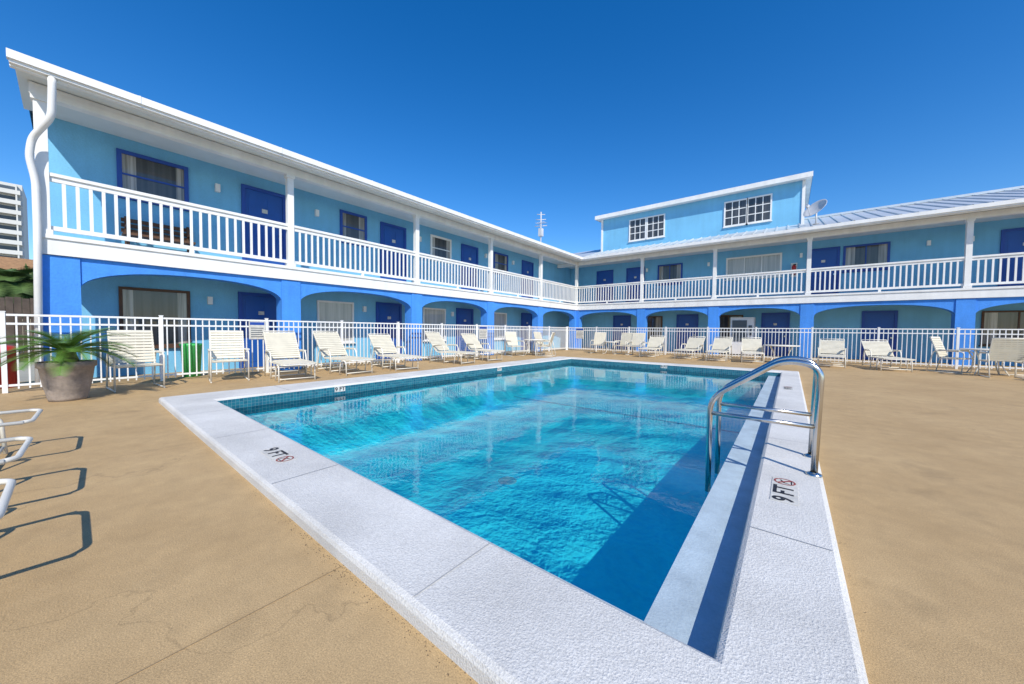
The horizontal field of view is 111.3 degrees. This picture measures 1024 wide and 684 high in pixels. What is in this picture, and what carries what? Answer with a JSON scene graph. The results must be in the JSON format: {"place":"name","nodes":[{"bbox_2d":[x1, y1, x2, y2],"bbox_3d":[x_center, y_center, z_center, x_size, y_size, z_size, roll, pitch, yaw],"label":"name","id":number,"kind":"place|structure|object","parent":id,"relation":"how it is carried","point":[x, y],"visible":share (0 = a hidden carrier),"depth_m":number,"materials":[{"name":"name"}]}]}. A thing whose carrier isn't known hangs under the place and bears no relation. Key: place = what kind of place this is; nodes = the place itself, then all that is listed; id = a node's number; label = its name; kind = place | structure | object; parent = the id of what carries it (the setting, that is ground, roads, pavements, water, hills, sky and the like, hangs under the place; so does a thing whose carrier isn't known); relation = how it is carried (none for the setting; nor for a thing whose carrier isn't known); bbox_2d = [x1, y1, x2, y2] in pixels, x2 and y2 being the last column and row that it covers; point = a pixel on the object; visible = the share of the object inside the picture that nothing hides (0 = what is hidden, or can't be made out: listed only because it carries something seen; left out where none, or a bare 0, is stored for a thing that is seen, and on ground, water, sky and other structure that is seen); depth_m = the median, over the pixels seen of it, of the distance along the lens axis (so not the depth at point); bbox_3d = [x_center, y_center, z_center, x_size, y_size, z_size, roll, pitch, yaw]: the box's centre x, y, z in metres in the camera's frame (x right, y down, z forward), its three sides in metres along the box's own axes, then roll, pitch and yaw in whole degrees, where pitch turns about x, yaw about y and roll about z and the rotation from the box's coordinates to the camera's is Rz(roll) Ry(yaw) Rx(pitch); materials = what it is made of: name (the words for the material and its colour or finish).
{"place":"outdoors","nodes":[
{"label":"outdoors","id":0,"kind":"place"},
{"bbox_2d":[0,181,28,258],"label":"hotel tower","id":1,"kind":"structure","parent":0,"point":[14,242],"depth_m":103.41,"materials":[{"name":"paint"}]},
{"bbox_2d":[0,256,32,327],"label":"neighbour house","id":2,"kind":"structure","parent":0,"point":[7,262],"depth_m":24.61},
{"bbox_2d":[19,343,34,381],"bbox_3d":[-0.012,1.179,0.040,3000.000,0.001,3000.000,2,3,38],"label":"ground","id":3,"kind":"structure","parent":0,"point":[24,375],"depth_m":8.56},
{"bbox_2d":[0,263,33,341],"bbox_3d":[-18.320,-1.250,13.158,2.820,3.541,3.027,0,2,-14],"label":"shrub","id":4,"kind":"object","parent":3,"relation":"on","point":[23,279],"visible":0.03,"depth_m":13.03,"materials":[{"name":"green plant"}]},
{"bbox_2d":[0,297,33,361],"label":"wooden fence","id":5,"kind":"object","parent":3,"relation":"on","point":[24,306],"visible":0.46,"depth_m":10.98,"materials":[{"name":"brown wood"}]},
{"bbox_2d":[0,347,1023,683],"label":"pool deck","id":6,"kind":"structure","parent":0,"point":[146,537],"depth_m":1.86,"materials":[{"name":"paint"}]},
{"bbox_2d":[0,479,16,519],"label":"lounge chair","id":7,"kind":"object","parent":6,"relation":"on","point":[7,492],"visible":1,"depth_m":1.59,"materials":[{"name":"plastic"}]},
{"bbox_2d":[0,345,21,388],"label":"trash can","id":8,"kind":"object","parent":6,"relation":"on","point":[12,373],"visible":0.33,"depth_m":6.41,"materials":[{"name":"red paint"}]},
{"bbox_2d":[0,436,32,464],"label":"lounge chair","id":9,"kind":"object","parent":6,"relation":"on","point":[23,448],"visible":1,"depth_m":2.22,"materials":[{"name":"plastic"}]},
{"bbox_2d":[0,408,42,453],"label":"lounge chair","id":10,"kind":"object","parent":6,"relation":"on","point":[4,448],"visible":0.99,"depth_m":3.09,"materials":[{"name":"plastic"}]},
{"bbox_2d":[0,327,137,401],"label":"potted palm","id":11,"kind":"object","parent":6,"relation":"on","point":[66,374],"visible":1,"depth_m":5.27,"materials":[{"name":"plant"}]},
{"bbox_2d":[106,330,164,392],"bbox_3d":[-6.978,0.321,6.484,0.762,1.077,0.680,2,2,33],"label":"patio chair","id":12,"kind":"object","parent":6,"relation":"on","point":[141,341],"visible":0.84,"depth_m":6.57,"materials":[{"name":"plastic"}]},
{"bbox_2d":[179,343,201,376],"bbox_3d":[-7.431,0.408,8.116,0.420,0.780,0.414,2,3,38],"label":"green bin","id":13,"kind":"object","parent":6,"relation":"on","point":[192,357],"visible":0.81,"depth_m":7.99,"materials":[{"name":"plastic"}]},
{"bbox_2d":[207,330,249,382],"bbox_3d":[-6.156,0.291,7.599,0.680,1.077,0.762,-1,3,-44],"label":"patio chair","id":14,"kind":"object","parent":6,"relation":"on","point":[226,341],"visible":1,"depth_m":7.69,"materials":[{"name":"plastic"}]},
{"bbox_2d":[0,311,566,392],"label":"pool fence","id":15,"kind":"object","parent":6,"relation":"on","point":[561,333],"visible":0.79,"depth_m":8.52,"materials":[{"name":"white metal"}]},
{"bbox_2d":[249,321,264,338],"bbox_3d":[-6.302,-0.289,8.658,0.009,0.440,0.340,2,3,38],"label":"pool sign","id":16,"kind":"object","parent":15,"relation":"attached to","point":[256,329],"visible":0.93,"depth_m":8.64,"materials":[{"name":"white plastic"}]},
{"bbox_2d":[479,326,486,338],"bbox_3d":[-1.238,-0.402,15.030,0.009,0.550,0.500,2,3,38],"label":"pool sign","id":17,"kind":"object","parent":15,"relation":"attached to","point":[482,332],"visible":1,"depth_m":15.02,"materials":[{"name":"white plastic"}]},
{"bbox_2d":[263,331,316,382],"bbox_3d":[-5.145,0.285,8.066,0.756,1.078,1.930,-1,3,-45],"label":"lounge chair","id":18,"kind":"object","parent":6,"relation":"on","point":[281,345],"visible":1,"depth_m":8.38,"materials":[{"name":"plastic"}]},
{"bbox_2d":[42,254,575,369],"bbox_3d":[-2.315,-0.596,14.552,0.410,2.450,20.580,2,3,38],"label":"wing arcade","id":19,"kind":"object","parent":6,"relation":"on","point":[64,279],"visible":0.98,"depth_m":9.02,"materials":[{"name":"blue paint"}]},
{"bbox_2d":[28,80,577,309],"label":"wing slab and beam","id":20,"kind":"structure","parent":19,"relation":"on","point":[64,246],"depth_m":8.56,"materials":[{"name":"white paint"}]},
{"bbox_2d":[25,75,56,382],"bbox_3d":[-8.214,-1.893,6.142,0.697,5.301,0.173,1,2,14],"label":"downspout","id":21,"kind":"object","parent":20,"relation":"attached to","point":[42,126],"visible":0.99,"depth_m":6.19,"materials":[{"name":"white paint"}]},
{"bbox_2d":[121,216,195,252],"bbox_3d":[-8.349,-2.444,8.299,0.470,0.850,1.200,2,3,38],"label":"balcony bench","id":22,"kind":"object","parent":20,"relation":"on","point":[145,235],"visible":0.5,"depth_m":8.28,"materials":[{"name":"brown wood"}]},
{"bbox_2d":[30,93,576,302],"bbox_3d":[-2.209,-3.390,14.285,0.205,2.455,20.490,2,3,38],"label":"wing balcony railing","id":23,"kind":"object","parent":20,"relation":"on","point":[45,175],"visible":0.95,"depth_m":8.94,"materials":[{"name":"white wood"}]},
{"bbox_2d":[312,331,375,375],"bbox_3d":[-4.393,0.256,9.121,1.930,1.078,0.756,2,2,35],"label":"lounge chair","id":24,"kind":"object","parent":6,"relation":"on","point":[330,343],"visible":1,"depth_m":9.36,"materials":[{"name":"plastic"}]},
{"bbox_2d":[368,334,420,371],"bbox_3d":[-3.433,0.270,10.171,1.930,0.998,0.756,2,3,43],"label":"lounge chair","id":25,"kind":"object","parent":6,"relation":"on","point":[383,345],"visible":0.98,"depth_m":10.46,"materials":[{"name":"plastic"}]},
{"bbox_2d":[424,331,477,364],"bbox_3d":[-2.083,0.181,11.996,1.930,1.078,0.756,2,2,32],"label":"lounge chair","id":26,"kind":"object","parent":6,"relation":"on","point":[436,340],"visible":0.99,"depth_m":12.17,"materials":[{"name":"plastic"}]},
{"bbox_2d":[461,333,504,360],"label":"lounge chair","id":27,"kind":"object","parent":6,"relation":"on","point":[471,340],"visible":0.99,"depth_m":13.67,"materials":[{"name":"plastic"}]},
{"bbox_2d":[159,356,868,683],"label":"swimming pool","id":28,"kind":"structure","parent":6,"relation":"in","point":[560,520],"depth_m":3.21,"materials":[{"name":"concrete"}]},
{"bbox_2d":[705,359,824,491],"bbox_3d":[2.015,0.725,2.838,0.772,1.198,0.100,2,3,38],"label":"pool handrail","id":29,"kind":"object","parent":28,"relation":"on","point":[816,425],"visible":1,"depth_m":2.74,"materials":[{"name":"silver metal"}]},
{"bbox_2d":[714,356,817,473],"bbox_3d":[2.326,0.714,3.230,0.772,1.198,0.100,2,3,38],"label":"pool handrail","id":30,"kind":"object","parent":28,"relation":"on","point":[719,403],"visible":0.54,"depth_m":3.20,"materials":[{"name":"silver metal"}]},
{"bbox_2d":[504,332,524,355],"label":"patio chair","id":31,"kind":"object","parent":6,"relation":"on","point":[511,338],"visible":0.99,"depth_m":15.75,"materials":[{"name":"plastic"}]},
{"bbox_2d":[523,339,545,355],"bbox_3d":[1.020,0.249,15.935,1.030,0.748,1.030,2,3,38],"label":"patio table","id":32,"kind":"object","parent":6,"relation":"on","point":[533,344],"visible":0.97,"depth_m":15.75,"materials":[{"name":"white plastic"}]},
{"bbox_2d":[48,118,1023,377],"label":"walls","id":33,"kind":"structure","parent":6,"relation":"on","point":[80,152],"depth_m":13.00,"materials":[{"name":"blue paint"}]},
{"bbox_2d":[15,69,1023,268],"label":"gallery ceiling","id":34,"kind":"structure","parent":33,"relation":"attached to","point":[90,121],"depth_m":9.72,"materials":[{"name":"paint"}]},
{"bbox_2d":[29,110,1023,256],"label":"metal roof","id":35,"kind":"structure","parent":34,"relation":"on","point":[1004,194],"depth_m":15.52,"materials":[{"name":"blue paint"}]},
{"bbox_2d":[6,48,1023,260],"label":"fascia and gutter","id":36,"kind":"structure","parent":35,"relation":"attached to","point":[19,61],"depth_m":9.55,"materials":[{"name":"white paint"}]},
{"bbox_2d":[535,212,546,241],"bbox_3d":[2.311,-8.132,27.786,0.921,4.300,0.600,2,3,38],"label":"antenna mast","id":37,"kind":"object","parent":35,"relation":"on","point":[540,231],"visible":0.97,"depth_m":27.66,"materials":[{"name":"white metal"}]},
{"bbox_2d":[595,171,812,251],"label":"storey block","id":38,"kind":"structure","parent":35,"relation":"on","point":[778,202],"depth_m":19.15,"materials":[{"name":"blue paint"}]},
{"bbox_2d":[803,199,826,223],"bbox_3d":[13.321,-5.732,15.398,0.782,1.083,0.758,2,3,38],"label":"satellite dish","id":39,"kind":"object","parent":35,"relation":"on","point":[814,208],"visible":0.96,"depth_m":15.46,"materials":[{"name":"white metal"}]},
{"bbox_2d":[116,148,1023,367],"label":"doors and windows","id":40,"kind":"structure","parent":33,"relation":"attached to","point":[146,174],"depth_m":13.12,"materials":[{"name":"blue metal"}]},
{"bbox_2d":[207,183,974,315],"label":"wall lights","id":41,"kind":"object","parent":33,"relation":"attached to","point":[210,299],"depth_m":12.59,"materials":[{"name":"white paint"}]},
{"bbox_2d":[791,263,796,276],"bbox_3d":[13.570,-3.478,16.846,0.240,0.670,0.197,2,3,38],"label":"fire extinguisher","id":42,"kind":"object","parent":33,"relation":"attached to","point":[793,266],"visible":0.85,"depth_m":16.83,"materials":[{"name":"red paint"}]},
{"bbox_2d":[532,332,551,353],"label":"patio chair","id":43,"kind":"object","parent":6,"relation":"on","point":[537,334],"visible":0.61,"depth_m":17.25,"materials":[{"name":"plastic"}]},
{"bbox_2d":[537,332,555,356],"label":"patio chair","id":44,"kind":"object","parent":6,"relation":"on","point":[550,341],"visible":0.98,"depth_m":15.55,"materials":[{"name":"plastic"}]},
{"bbox_2d":[590,332,605,353],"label":"patio chair","id":45,"kind":"object","parent":6,"relation":"on","point":[599,339],"visible":0.97,"depth_m":18.13,"materials":[{"name":"plastic"}]},
{"bbox_2d":[604,341,617,353],"bbox_3d":[4.988,0.290,17.637,0.730,0.627,0.730,2,3,38],"label":"patio table","id":46,"kind":"object","parent":6,"relation":"on","point":[613,342],"visible":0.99,"depth_m":17.60,"materials":[{"name":"white plastic"}]},
{"bbox_2d":[614,333,632,354],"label":"patio chair","id":47,"kind":"object","parent":6,"relation":"on","point":[625,336],"visible":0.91,"depth_m":17.35,"materials":[{"name":"plastic"}]},
{"bbox_2d":[627,333,645,355],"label":"patio chair","id":48,"kind":"object","parent":6,"relation":"on","point":[638,341],"visible":0.94,"depth_m":16.88,"materials":[{"name":"plastic"}]},
{"bbox_2d":[638,336,664,357],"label":"lounge chair","id":49,"kind":"object","parent":6,"relation":"on","point":[657,342],"visible":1,"depth_m":16.40,"materials":[{"name":"plastic"}]},
{"bbox_2d":[673,336,704,359],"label":"lounge chair","id":50,"kind":"object","parent":6,"relation":"on","point":[694,344],"visible":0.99,"depth_m":15.48,"materials":[{"name":"plastic"}]},
{"bbox_2d":[705,337,732,361],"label":"lounge chair","id":51,"kind":"object","parent":6,"relation":"on","point":[721,345],"visible":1,"depth_m":14.63,"materials":[{"name":"plastic"}]},
{"bbox_2d":[730,317,755,355],"bbox_3d":[11.739,-0.292,17.826,1.000,1.900,0.780,2,3,38],"label":"vending machine","id":52,"kind":"object","parent":6,"relation":"on","point":[742,322],"visible":0.64,"depth_m":17.57,"materials":[{"name":"white paint"}]},
{"bbox_2d":[740,337,763,363],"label":"lounge chair","id":53,"kind":"object","parent":6,"relation":"on","point":[751,346],"visible":0.99,"depth_m":14.14,"materials":[{"name":"plastic"}]},
{"bbox_2d":[763,344,799,359],"bbox_3d":[10.249,0.461,13.331,1.130,0.689,1.130,2,3,38],"label":"patio table","id":54,"kind":"object","parent":6,"relation":"on","point":[771,345],"visible":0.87,"depth_m":13.01,"materials":[{"name":"white plastic"}]},
{"bbox_2d":[557,207,1023,309],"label":"back wing slab and beam","id":55,"kind":"structure","parent":6,"relation":"on","point":[987,292],"depth_m":14.69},
{"bbox_2d":[574,218,1023,303],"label":"back wing balcony railing","id":56,"kind":"object","parent":55,"relation":"on","point":[968,258],"visible":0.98,"depth_m":14.80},
{"bbox_2d":[567,327,1023,369],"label":"pool fence","id":57,"kind":"object","parent":6,"relation":"on","point":[878,333],"visible":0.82,"depth_m":13.55,"materials":[{"name":"white metal"}]},
{"bbox_2d":[576,328,583,338],"bbox_3d":[3.901,-0.501,20.172,0.500,0.600,0.009,2,3,38],"label":"pool sign","id":58,"kind":"object","parent":57,"relation":"attached to","point":[579,333],"visible":1,"depth_m":20.14,"materials":[{"name":"white plastic"}]},
{"bbox_2d":[576,297,1023,366],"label":"back wing arcade","id":59,"kind":"object","parent":6,"relation":"on","point":[963,313],"visible":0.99,"depth_m":15.02},
{"bbox_2d":[817,339,846,367],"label":"lounge chair","id":60,"kind":"object","parent":6,"relation":"on","point":[832,348],"visible":0.98,"depth_m":12.61,"materials":[{"name":"plastic"}]},
{"bbox_2d":[861,339,914,371],"bbox_3d":[12.133,0.410,11.366,0.756,0.948,1.930,2,2,28],"label":"lounge chair","id":61,"kind":"object","parent":6,"relation":"on","point":[879,350],"visible":1,"depth_m":11.77,"materials":[{"name":"plastic"}]},
{"bbox_2d":[926,337,973,373],"bbox_3d":[13.283,0.382,10.618,0.680,1.077,0.762,0,2,-22],"label":"patio chair","id":62,"kind":"object","parent":6,"relation":"on","point":[937,343],"visible":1,"depth_m":10.70,"materials":[{"name":"plastic"}]},
{"bbox_2d":[959,348,1009,375],"bbox_3d":[13.781,0.575,10.142,1.030,0.748,1.030,2,3,38],"label":"patio table","id":63,"kind":"object","parent":6,"relation":"on","point":[981,349],"visible":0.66,"depth_m":10.11,"materials":[{"name":"white plastic"}]},
{"bbox_2d":[978,338,1023,378],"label":"patio chair","id":64,"kind":"object","parent":6,"relation":"on","point":[1014,353],"visible":1,"depth_m":9.26,"materials":[{"name":"plastic"}]},
{"bbox_2d":[998,352,1023,376],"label":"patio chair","id":65,"kind":"object","parent":6,"relation":"on","point":[1009,374],"visible":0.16,"depth_m":10.05,"materials":[{"name":"plastic"}]},
{"bbox_2d":[0,0,1023,259],"label":"sky","id":66,"kind":"structure","parent":0,"point":[500,113],"materials":[{"name":"blue"}]}
]}

